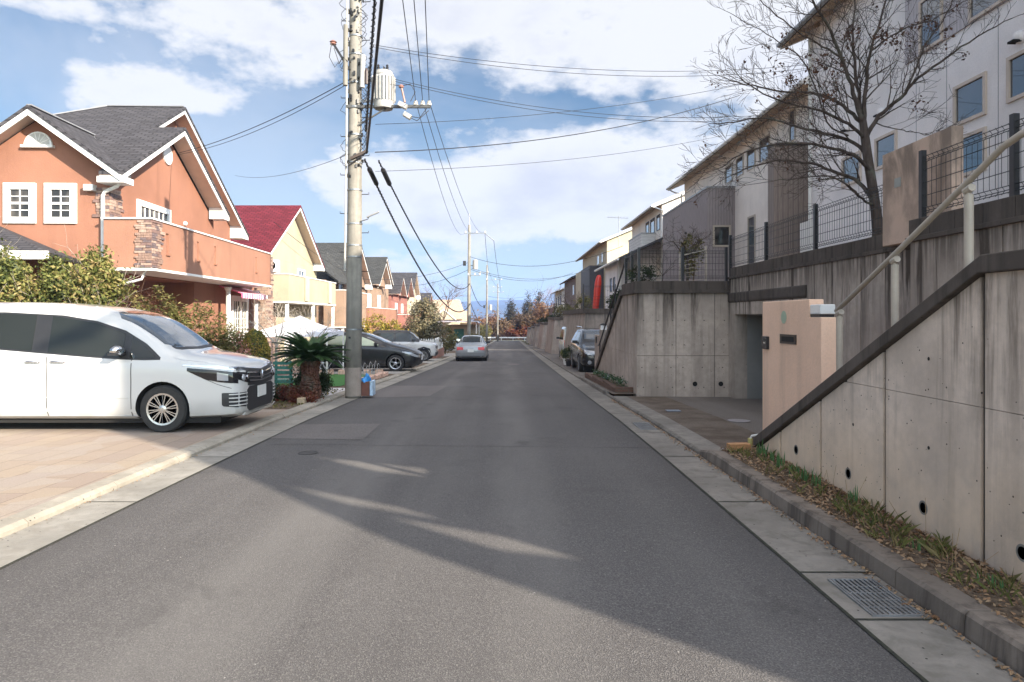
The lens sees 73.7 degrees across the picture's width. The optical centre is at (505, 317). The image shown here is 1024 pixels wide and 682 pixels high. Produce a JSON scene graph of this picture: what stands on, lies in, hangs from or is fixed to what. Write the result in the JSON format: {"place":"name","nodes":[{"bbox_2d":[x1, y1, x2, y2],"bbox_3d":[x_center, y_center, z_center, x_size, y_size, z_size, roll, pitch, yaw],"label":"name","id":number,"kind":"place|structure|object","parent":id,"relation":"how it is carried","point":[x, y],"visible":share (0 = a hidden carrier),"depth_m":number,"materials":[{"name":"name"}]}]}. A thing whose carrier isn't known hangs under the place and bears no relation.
{"place":"outdoors","nodes":[
{"label":"outdoors","id":0,"kind":"place"},
{"bbox_2d":[0,409,287,518],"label":"driveway","id":1,"kind":"structure","parent":0,"point":[40,463],"depth_m":8.01,"materials":[{"name":"tile"}]},
{"bbox_2d":[0,302,275,431],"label":"parked van","id":2,"kind":"object","parent":1,"relation":"on","point":[78,363],"visible":1,"depth_m":9.37,"materials":[{"name":"paint"}]},
{"bbox_2d":[1,319,529,568],"bbox_3d":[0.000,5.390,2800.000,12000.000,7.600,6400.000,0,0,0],"label":"ground","id":3,"kind":"structure","parent":0,"point":[316,416],"depth_m":21.79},
{"bbox_2d":[0,104,279,365],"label":"orange house","id":4,"kind":"structure","parent":3,"relation":"on","point":[130,185],"depth_m":19.72,"materials":[{"name":"paint"}]},
{"bbox_2d":[3,183,35,223],"bbox_3d":[-12.997,-3.050,18.256,0.840,1.080,0.070,0,0,-2],"label":"sash window","id":5,"kind":"structure","parent":4,"relation":"in","point":[19,199],"depth_m":18.23,"materials":[{"name":"white glass"}]},
{"bbox_2d":[44,183,76,223],"bbox_3d":[-11.928,-3.050,18.291,0.840,1.080,0.070,0,0,-2],"label":"sash window","id":6,"kind":"structure","parent":4,"relation":"in","point":[60,199],"depth_m":18.27,"materials":[{"name":"white glass"}]},
{"bbox_2d":[136,199,170,222],"bbox_3d":[-10.719,-2.890,20.833,0.070,1.080,2.090,0,0,-2],"label":"window","id":7,"kind":"structure","parent":4,"relation":"in","point":[143,208],"depth_m":20.66,"materials":[{"name":"glass"}]},
{"bbox_2d":[231,295,248,338],"bbox_3d":[-10.950,0.245,28.154,0.110,2.230,1.940,0,0,-2],"label":"french door","id":8,"kind":"structure","parent":4,"relation":"in","point":[237,302],"depth_m":28.10,"materials":[{"name":"white glass"}]},
{"bbox_2d":[0,355,455,538],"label":"kerb","id":9,"kind":"structure","parent":3,"relation":"on","point":[16,522],"depth_m":6.83,"materials":[{"name":"concrete"}]},
{"bbox_2d":[231,205,335,361],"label":"yellow house","id":10,"kind":"structure","parent":3,"relation":"on","point":[297,265],"depth_m":36.02,"materials":[{"name":"paint"}]},
{"bbox_2d":[316,243,372,331],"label":"tan house","id":11,"kind":"structure","parent":3,"relation":"on","point":[332,253],"depth_m":46.94,"materials":[{"name":"paint"}]},
{"bbox_2d":[339,0,370,398],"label":"utility pole","id":12,"kind":"object","parent":3,"relation":"on","point":[353,212],"visible":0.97,"depth_m":14.76,"materials":[{"name":"concrete"}]},
{"bbox_2d":[364,0,376,131],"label":"overhead wire","id":13,"kind":"object","parent":12,"relation":"attached to","point":[371,54],"visible":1,"depth_m":10.72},
{"bbox_2d":[366,0,383,153],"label":"overhead wire","id":14,"kind":"object","parent":12,"relation":"attached to","point":[376,54],"visible":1,"depth_m":9.74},
{"bbox_2d":[360,64,395,111],"bbox_3d":[-2.789,-5.005,14.850,0.782,0.950,0.521,0,0,0],"label":"transformer","id":15,"kind":"object","parent":12,"relation":"attached to","point":[384,93],"visible":0.91,"depth_m":14.67,"materials":[{"name":"paint"}]},
{"bbox_2d":[395,81,801,121],"bbox_3d":[2.671,-4.907,16.025,10.442,0.524,0.011,0,0,-14],"label":"service wire","id":16,"kind":"object","parent":15,"relation":"attached to","point":[586,116],"visible":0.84,"depth_m":15.83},
{"bbox_2d":[395,79,802,117],"bbox_3d":[2.671,-4.991,16.025,10.442,0.512,0.011,0,0,-14],"label":"service wire","id":17,"kind":"object","parent":15,"relation":"attached to","point":[596,113],"visible":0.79,"depth_m":15.89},
{"bbox_2d":[346,66,431,125],"bbox_3d":[-2.527,-4.795,14.713,1.845,1.316,0.242,0,0,0],"label":"crossarm","id":18,"kind":"object","parent":12,"relation":"attached to","point":[404,106],"visible":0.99,"depth_m":14.75,"materials":[{"name":"metal"}]},
{"bbox_2d":[364,158,470,311],"bbox_3d":[-2.985,-1.854,35.700,0.072,3.104,42.208,0,0,0],"label":"overhead wire","id":19,"kind":"object","parent":12,"relation":"attached to","point":[389,211],"visible":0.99,"depth_m":20.49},
{"bbox_2d":[370,44,807,71],"bbox_3d":[2.330,-6.009,15.875,10.776,0.586,0.011,0,0,-12],"label":"service wire","id":20,"kind":"object","parent":12,"relation":"attached to","point":[577,68],"visible":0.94,"depth_m":15.69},
{"bbox_2d":[362,257,397,331],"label":"tan house","id":21,"kind":"structure","parent":3,"relation":"on","point":[377,295],"depth_m":59.54,"materials":[{"name":"paint"}]},
{"bbox_2d":[388,276,414,329],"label":"salmon house","id":22,"kind":"structure","parent":3,"relation":"on","point":[399,294],"depth_m":70.17,"materials":[{"name":"paint"}]},
{"bbox_2d":[391,272,428,321],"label":"peach house","id":23,"kind":"structure","parent":3,"relation":"on","point":[414,275],"depth_m":82.23,"materials":[{"name":"beige paint"}]},
{"bbox_2d":[431,300,466,323],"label":"cream tiled house","id":24,"kind":"structure","parent":3,"relation":"on","point":[456,305],"depth_m":113.31,"materials":[{"name":"paint"}]},
{"bbox_2d":[463,214,493,334],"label":"utility pole","id":25,"kind":"object","parent":3,"relation":"on","point":[475,262],"visible":0.91,"depth_m":56.88,"materials":[{"name":"concrete"}]},
{"bbox_2d":[491,316,516,338],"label":"autumn tree","id":26,"kind":"object","parent":3,"relation":"on","point":[503,324],"visible":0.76,"depth_m":161.30,"materials":[{"name":"brown plant"}]},
{"bbox_2d":[537,322,547,348],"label":"retaining wall","id":27,"kind":"structure","parent":3,"relation":"on","point":[542,335],"depth_m":67.11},
{"bbox_2d":[545,317,562,353],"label":"retaining wall","id":28,"kind":"structure","parent":3,"relation":"on","point":[554,326],"depth_m":50.00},
{"bbox_2d":[559,308,613,358],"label":"retaining wall","id":29,"kind":"structure","parent":3,"relation":"on","point":[588,318],"depth_m":30.18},
{"bbox_2d":[582,284,621,308],"bbox_3d":[5.425,-0.890,29.578,4.206,1.080,0.062,0,0,-1],"label":"fence","id":30,"kind":"object","parent":29,"relation":"on","point":[607,296],"visible":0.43,"depth_m":29.56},
{"bbox_2d":[523,342,700,453],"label":"kerb","id":31,"kind":"structure","parent":3,"relation":"on","point":[688,444],"depth_m":12.39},
{"bbox_2d":[593,281,729,396],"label":"corner retaining wall","id":32,"kind":"structure","parent":3,"relation":"on","point":[666,338],"depth_m":14.80,"materials":[{"name":"concrete"}]},
{"bbox_2d":[624,247,727,283],"bbox_3d":[3.847,-1.140,15.682,1.961,0.760,1.691,0,0,0],"label":"fence","id":33,"kind":"object","parent":32,"relation":"on","point":[682,263],"visible":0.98,"depth_m":14.87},
{"bbox_2d":[698,450,1023,677],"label":"kerb","id":34,"kind":"structure","parent":3,"relation":"on","point":[1000,638],"depth_m":4.00,"materials":[{"name":"concrete"}]},
{"bbox_2d":[728,194,1023,398],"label":"retaining wall","id":35,"kind":"structure","parent":3,"relation":"on","point":[931,256],"depth_m":9.32,"materials":[{"name":"concrete"}]},
{"bbox_2d":[729,185,882,267],"bbox_3d":[4.903,-1.410,11.825,0.061,0.760,6.205,0,0,0],"label":"fence","id":36,"kind":"object","parent":35,"relation":"on","point":[815,213],"visible":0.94,"depth_m":10.78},
{"bbox_2d":[883,126,962,246],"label":"gate pillar wall","id":37,"kind":"structure","parent":35,"relation":"on","point":[900,187],"depth_m":7.87,"materials":[{"name":"concrete"}]},
{"bbox_2d":[919,113,1023,217],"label":"fence","id":38,"kind":"object","parent":35,"relation":"on","point":[1014,124],"visible":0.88,"depth_m":6.47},
{"bbox_2d":[753,249,1023,582],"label":"stair parapet wall","id":39,"kind":"structure","parent":3,"relation":"on","point":[912,410],"depth_m":4.45,"materials":[{"name":"concrete"}]},
{"bbox_2d":[834,129,1023,370],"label":"handrail","id":40,"kind":"object","parent":39,"relation":"on","point":[966,187],"visible":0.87,"depth_m":4.69,"materials":[{"name":"metal"}]},
{"bbox_2d":[273,361,294,384],"bbox_3d":[-5.027,1.335,15.123,0.820,0.760,0.462,0,0,6],"label":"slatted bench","id":41,"kind":"object","parent":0,"point":[289,377],"visible":0.26,"depth_m":14.88,"materials":[{"name":"green paint"}]},
{"bbox_2d":[278,368,412,373],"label":"driveway","id":42,"kind":"structure","parent":0,"point":[388,370],"depth_m":26.73,"materials":[{"name":"concrete"}]},
{"bbox_2d":[316,332,422,370],"bbox_3d":[-5.422,1.287,26.150,4.444,1.472,1.966,0,0,0],"label":"parked car","id":43,"kind":"object","parent":42,"relation":"on","point":[386,353],"visible":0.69,"depth_m":25.31,"materials":[{"name":"black paint"}]},
{"bbox_2d":[265,340,492,408],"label":"garden ground","id":44,"kind":"structure","parent":0,"point":[295,405],"depth_m":17.66,"materials":[{"name":"soil"}]},
{"bbox_2d":[0,216,52,301],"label":"garden tree","id":45,"kind":"object","parent":44,"relation":"on","point":[9,291],"visible":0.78,"depth_m":14.52,"materials":[{"name":"green plant"}]},
{"bbox_2d":[10,249,114,302],"bbox_3d":[-9.518,0.168,14.835,2.121,3.389,1.404,0,0,0],"label":"garden tree","id":46,"kind":"object","parent":44,"relation":"on","point":[48,281],"visible":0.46,"depth_m":14.69,"materials":[{"name":"green plant"}]},
{"bbox_2d":[54,225,151,307],"bbox_3d":[-8.544,-0.057,14.371,1.878,3.818,2.021,0,0,-30],"label":"garden tree","id":47,"kind":"object","parent":44,"relation":"on","point":[100,275],"visible":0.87,"depth_m":14.35,"materials":[{"name":"green plant"}]},
{"bbox_2d":[110,251,169,316],"bbox_3d":[-8.783,0.163,15.938,2.170,3.404,1.436,0,0,15],"label":"brown shrub","id":48,"kind":"object","parent":44,"relation":"on","point":[144,307],"visible":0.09,"depth_m":15.83,"materials":[{"name":"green plant"}]},
{"bbox_2d":[122,283,236,347],"bbox_3d":[-7.110,0.579,14.992,2.474,2.606,2.558,0,0,0],"label":"conifer shrub","id":49,"kind":"object","parent":44,"relation":"on","point":[174,313],"visible":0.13,"depth_m":14.85,"materials":[{"name":"plant"}]},
{"bbox_2d":[193,321,240,351],"bbox_3d":[-6.610,0.934,15.296,1.785,1.782,1.585,0,0,39],"label":"conifer shrub","id":50,"kind":"object","parent":44,"relation":"on","point":[226,346],"visible":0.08,"depth_m":15.40,"materials":[{"name":"green plant"}]},
{"bbox_2d":[217,320,263,355],"bbox_3d":[-6.063,0.951,15.322,1.048,1.828,1.412,0,0,0],"label":"flower shrub","id":51,"kind":"object","parent":44,"relation":"on","point":[242,349],"visible":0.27,"depth_m":15.43,"materials":[{"name":"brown plant"}]},
{"bbox_2d":[240,328,270,360],"bbox_3d":[-5.953,1.023,16.199,0.744,1.553,0.747,0,0,0],"label":"dome bush","id":52,"kind":"object","parent":44,"relation":"on","point":[262,347],"visible":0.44,"depth_m":16.02,"materials":[{"name":"green plant"}]},
{"bbox_2d":[237,288,295,360],"bbox_3d":[-6.344,0.618,18.284,1.360,2.769,1.532,0,0,0],"label":"bare tree","id":53,"kind":"object","parent":44,"relation":"on","point":[275,330],"visible":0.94,"depth_m":18.19,"materials":[{"name":"brown plant"}]},
{"bbox_2d":[275,380,308,401],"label":"shrub","id":54,"kind":"object","parent":44,"relation":"on","point":[284,390],"visible":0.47,"depth_m":13.54,"materials":[{"name":"brown plant"}]},
{"bbox_2d":[261,316,343,373],"bbox_3d":[-7.250,1.008,24.050,2.540,2.136,2.340,0,0,0],"label":"canopy tent","id":55,"kind":"object","parent":44,"relation":"on","point":[289,324],"visible":0.63,"depth_m":23.32,"materials":[{"name":"fabric"}]},
{"bbox_2d":[285,384,323,403],"bbox_3d":[-3.939,1.552,13.376,0.742,0.538,0.661,0,0,-12],"label":"shrub","id":56,"kind":"object","parent":44,"relation":"on","point":[309,396],"visible":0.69,"depth_m":13.23,"materials":[{"name":"brown plant"}]},
{"bbox_2d":[270,332,350,398],"bbox_3d":[-3.952,1.004,13.861,1.628,1.445,1.632,0,0,-22],"label":"cycad palm","id":57,"kind":"object","parent":44,"relation":"on","point":[311,354],"visible":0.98,"depth_m":13.73,"materials":[{"name":"green plant"}]},
{"bbox_2d":[278,374,374,385],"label":"lawn","id":58,"kind":"structure","parent":44,"relation":"on","point":[338,379],"depth_m":20.34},
{"bbox_2d":[282,300,341,339],"bbox_3d":[-5.442,0.765,19.358,1.546,2.531,2.241,0,0,45],"label":"bare tree","id":59,"kind":"object","parent":58,"relation":"on","point":[325,329],"visible":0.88,"depth_m":19.41,"materials":[{"name":"brown plant"}]},
{"bbox_2d":[319,366,335,395],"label":"shrub","id":60,"kind":"object","parent":44,"relation":"on","point":[325,381],"visible":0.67,"depth_m":14.64,"materials":[{"name":"green plant"}]},
{"bbox_2d":[362,308,389,333],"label":"garden bush","id":61,"kind":"object","parent":44,"relation":"on","point":[378,324],"visible":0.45,"depth_m":41.70,"materials":[{"name":"yellow plant"}]},
{"bbox_2d":[402,285,453,345],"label":"grey green tree","id":62,"kind":"object","parent":44,"relation":"on","point":[423,327],"visible":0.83,"depth_m":42.88,"materials":[{"name":"green plant"}]},
{"bbox_2d":[420,275,466,325],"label":"bare tree","id":63,"kind":"object","parent":44,"relation":"on","point":[452,296],"visible":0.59,"depth_m":103.18,"materials":[{"name":"brown plant"}]},
{"bbox_2d":[442,325,459,353],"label":"garden bush","id":64,"kind":"object","parent":44,"relation":"on","point":[450,342],"visible":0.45,"depth_m":48.31,"materials":[{"name":"green plant"}]},
{"bbox_2d":[0,0,819,302],"label":"sky","id":65,"kind":"structure","parent":0,"point":[236,66],"materials":[{"name":"blue"}]},
{"bbox_2d":[423,359,439,362],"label":"driveway","id":66,"kind":"structure","parent":0,"point":[430,360],"depth_m":36.66,"materials":[{"name":"concrete"}]},
{"bbox_2d":[372,330,437,360],"bbox_3d":[-5.360,1.500,36.300,3.440,1.622,1.802,0,0,0],"label":"parked car","id":67,"kind":"object","parent":66,"relation":"on","point":[427,349],"visible":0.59,"depth_m":35.63,"materials":[{"name":"white paint"}]},
{"bbox_2d":[0,341,923,681],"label":"road","id":68,"kind":"structure","parent":0,"point":[518,525],"depth_m":4.27,"materials":[{"name":"asphalt"}]},
{"bbox_2d":[0,341,494,566],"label":"gutter","id":69,"kind":"object","parent":68,"relation":"on","point":[23,542],"visible":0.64,"depth_m":6.31,"materials":[{"name":"concrete"}]},
{"bbox_2d":[0,354,936,681],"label":"gutter joint","id":70,"kind":"object","parent":69,"relation":"on","point":[906,664],"visible":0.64,"depth_m":4.66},
{"bbox_2d":[271,424,378,439],"bbox_3d":[-2.545,1.641,9.850,1.290,0.020,1.500,0,0,0],"label":"road patch","id":71,"kind":"object","parent":68,"relation":"on","point":[332,431],"visible":1,"depth_m":9.80,"materials":[{"name":"asphalt"}]},
{"bbox_2d":[361,380,374,395],"bbox_3d":[-3.025,1.552,15.035,0.250,0.325,0.330,0,0,0],"label":"refuse box","id":72,"kind":"object","parent":68,"relation":"on","point":[367,388],"visible":0.94,"depth_m":14.88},
{"bbox_2d":[361,386,445,397],"bbox_3d":[-2.391,1.812,16.750,1.599,0.107,3.700,0,0,0],"label":"road patch","id":73,"kind":"object","parent":68,"relation":"on","point":[401,391],"visible":1,"depth_m":16.61,"materials":[{"name":"asphalt"}]},
{"bbox_2d":[455,335,489,360],"bbox_3d":[-1.900,1.735,39.195,1.966,1.422,4.610,0,0,0],"label":"silver car","id":74,"kind":"object","parent":68,"relation":"on","point":[471,347],"visible":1,"depth_m":37.05,"materials":[{"name":"paint"}]},
{"bbox_2d":[520,341,1023,681],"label":"gutter","id":75,"kind":"object","parent":68,"relation":"on","point":[932,652],"visible":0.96,"depth_m":4.38,"materials":[{"name":"concrete"}]},
{"bbox_2d":[609,399,1022,681],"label":"leaf litter","id":76,"kind":"object","parent":75,"relation":"on","point":[1017,675],"visible":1,"depth_m":4.36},
{"bbox_2d":[828,579,923,616],"bbox_3d":[2.075,1.580,3.860,0.274,0.012,0.504,0,0,0],"label":"drain grating","id":77,"kind":"object","parent":75,"relation":"on","point":[859,585],"visible":1,"depth_m":3.83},
{"bbox_2d":[461,300,553,319],"bbox_3d":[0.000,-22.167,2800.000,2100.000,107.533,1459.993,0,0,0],"label":"hills","id":78,"kind":"structure","parent":0,"point":[476,306],"depth_m":2469.07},
{"bbox_2d":[565,367,593,376],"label":"driveway","id":79,"kind":"structure","parent":0,"point":[575,371],"depth_m":25.42,"materials":[{"name":"concrete"}]},
{"bbox_2d":[570,326,607,371],"bbox_3d":[3.580,1.218,26.840,2.042,1.716,4.520,0,0,0],"label":"parked car","id":80,"kind":"object","parent":79,"relation":"on","point":[582,348],"visible":0.46,"depth_m":25.81,"materials":[{"name":"paint"}]},
{"bbox_2d":[588,379,634,393],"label":"curb","id":81,"kind":"structure","parent":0,"point":[610,391],"depth_m":15.28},
{"bbox_2d":[585,373,632,395],"bbox_3d":[2.640,1.932,18.150,0.400,0.736,5.900,0,0,0],"label":"brick planter","id":82,"kind":"object","parent":81,"relation":"on","point":[607,384],"visible":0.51,"depth_m":16.30,"materials":[{"name":"brick"}]},
{"bbox_2d":[593,369,627,386],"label":"planter flowers","id":83,"kind":"object","parent":82,"relation":"in","point":[602,374],"visible":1,"depth_m":17.15,"materials":[{"name":"green plant"}]},
{"bbox_2d":[614,396,762,450],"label":"driveway","id":84,"kind":"structure","parent":0,"point":[702,423],"depth_m":11.18,"materials":[{"name":"concrete"}]},
{"bbox_2d":[761,299,835,429],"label":"gate wall","id":85,"kind":"structure","parent":84,"relation":"on","point":[798,344],"depth_m":7.81,"materials":[{"name":"paint"}]},
{"bbox_2d":[810,304,834,316],"bbox_3d":[3.360,-0.068,7.242,0.160,0.135,0.245,0,0,0],"label":"gate lamp","id":86,"kind":"object","parent":85,"relation":"on","point":[821,310],"visible":0.94,"depth_m":7.14,"materials":[{"name":"white plastic"}]},
{"bbox_2d":[719,449,1023,627],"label":"planting bed","id":87,"kind":"object","parent":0,"point":[1017,609],"visible":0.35,"depth_m":4.16,"materials":[{"name":"soil"}]},
{"bbox_2d":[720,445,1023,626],"bbox_3d":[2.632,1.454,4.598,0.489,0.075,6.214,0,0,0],"label":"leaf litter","id":88,"kind":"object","parent":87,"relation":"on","point":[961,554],"visible":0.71,"depth_m":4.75,"materials":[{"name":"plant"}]},
{"bbox_2d":[822,468,997,571],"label":"dry stalks","id":89,"kind":"object","parent":87,"relation":"on","point":[897,517],"visible":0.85,"depth_m":4.59,"materials":[{"name":"plant"}]},
{"bbox_2d":[727,445,1023,605],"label":"grass","id":90,"kind":"structure","parent":0,"point":[922,542],"depth_m":4.54,"materials":[{"name":"green plant"}]},
{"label":"garden ground","id":91,"kind":"structure","parent":0,"visible":0},
{"bbox_2d":[559,275,575,308],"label":"brown house","id":92,"kind":"structure","parent":91,"relation":"on","point":[570,282],"depth_m":89.35,"materials":[{"name":"paint"}]},
{"bbox_2d":[575,227,631,308],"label":"cream house","id":93,"kind":"structure","parent":91,"relation":"on","point":[588,276],"depth_m":62.00,"materials":[{"name":"paint"}]},
{"bbox_2d":[594,237,662,307],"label":"white house","id":94,"kind":"structure","parent":91,"relation":"on","point":[613,269],"depth_m":39.90,"materials":[{"name":"paint"}]},
{"bbox_2d":[621,191,683,280],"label":"white house","id":95,"kind":"structure","parent":91,"relation":"on","point":[646,225],"depth_m":40.00,"materials":[{"name":"paint"}]},
{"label":"garden ground","id":96,"kind":"structure","parent":0,"visible":0},
{"bbox_2d":[622,262,660,281],"bbox_3d":[3.085,-0.902,15.389,0.857,0.745,0.604,0,0,0],"label":"terrace shrub","id":97,"kind":"object","parent":96,"relation":"on","point":[646,272],"visible":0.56,"depth_m":15.33,"materials":[{"name":"green plant"}]},
{"bbox_2d":[653,217,715,280],"bbox_3d":[4.109,-1.367,15.376,1.651,1.775,1.258,0,0,-33],"label":"tree","id":98,"kind":"object","parent":96,"relation":"on","point":[687,257],"visible":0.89,"depth_m":15.42,"materials":[{"name":"brown plant"}]},
{"bbox_2d":[675,227,706,280],"bbox_3d":[4.481,-1.373,16.568,0.662,1.686,0.808,0,0,36],"label":"terrace shrub","id":99,"kind":"object","parent":96,"relation":"on","point":[685,244],"visible":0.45,"depth_m":16.54,"materials":[{"name":"green plant"}]},
{"bbox_2d":[662,76,807,280],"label":"white house","id":100,"kind":"structure","parent":96,"relation":"on","point":[753,206],"depth_m":25.39,"materials":[{"name":"paint"}]},
{"bbox_2d":[713,225,730,246],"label":"window","id":101,"kind":"structure","parent":100,"relation":"in","point":[722,232],"depth_m":26.49,"materials":[{"name":"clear glass"}]},
{"bbox_2d":[747,214,755,263],"bbox_3d":[8.890,-2.750,24.700,0.040,1.840,0.740,0,0,0],"label":"window","id":102,"kind":"structure","parent":100,"relation":"in","point":[751,220],"depth_m":24.71,"materials":[{"name":"grey glass"}]},
{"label":"garden ground","id":103,"kind":"structure","parent":0,"visible":0},
{"bbox_2d":[675,0,1023,236],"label":"bare tree","id":104,"kind":"object","parent":103,"relation":"on","point":[864,147],"visible":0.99,"depth_m":9.65,"materials":[{"name":"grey plant"}]},
{"bbox_2d":[777,0,1023,252],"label":"white house","id":105,"kind":"structure","parent":103,"relation":"on","point":[984,79],"depth_m":12.12,"materials":[{"name":"paint"}]},
{"bbox_2d":[375,95,739,152],"bbox_3d":[2.183,-5.194,17.875,11.813,3.279,0.022,0,0,-32],"label":"service wire","id":106,"kind":"object","parent":105,"relation":"attached to","point":[544,138],"visible":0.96,"depth_m":17.01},
{"bbox_2d":[370,46,805,76],"bbox_3d":[2.330,-5.910,15.875,10.776,0.605,0.011,0,0,-12],"label":"service wire","id":107,"kind":"object","parent":105,"relation":"attached to","point":[574,73],"visible":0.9,"depth_m":15.65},
{"bbox_2d":[841,150,861,187],"bbox_3d":[7.387,-3.160,14.600,0.045,0.630,0.810,0,0,0],"label":"window","id":108,"kind":"structure","parent":105,"relation":"in","point":[853,170],"depth_m":14.60,"materials":[{"name":"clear glass"}]},
{"bbox_2d":[874,129,897,170],"bbox_3d":[7.387,-3.240,13.275,0.045,0.630,0.760,0,0,0],"label":"window","id":109,"kind":"structure","parent":105,"relation":"in","point":[886,143],"depth_m":13.36,"materials":[{"name":"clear glass"}]},
{"bbox_2d":[918,0,942,54],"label":"window","id":110,"kind":"structure","parent":105,"relation":"in","point":[923,6],"depth_m":11.86,"materials":[{"name":"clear glass"}]},
{"bbox_2d":[953,71,986,125],"bbox_3d":[7.387,-3.455,10.875,0.045,0.660,0.760,0,0,0],"label":"window","id":111,"kind":"structure","parent":105,"relation":"in","point":[973,91],"depth_m":10.85,"materials":[{"name":"blue glass"}]},
{"bbox_2d":[963,126,986,176],"bbox_3d":[7.387,-2.600,10.875,0.045,0.670,0.760,0,0,0],"label":"window","id":112,"kind":"structure","parent":105,"relation":"in","point":[971,158],"depth_m":10.77,"materials":[{"name":"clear glass"}]},
{"bbox_2d":[968,0,1005,22],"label":"window","id":113,"kind":"structure","parent":105,"relation":"in","point":[973,14],"depth_m":10.60,"materials":[{"name":"clear glass"}]},
{"bbox_2d":[1006,49,1023,103],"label":"window","id":114,"kind":"structure","parent":105,"relation":"in","point":[1015,62],"depth_m":9.90,"materials":[{"name":"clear glass"}]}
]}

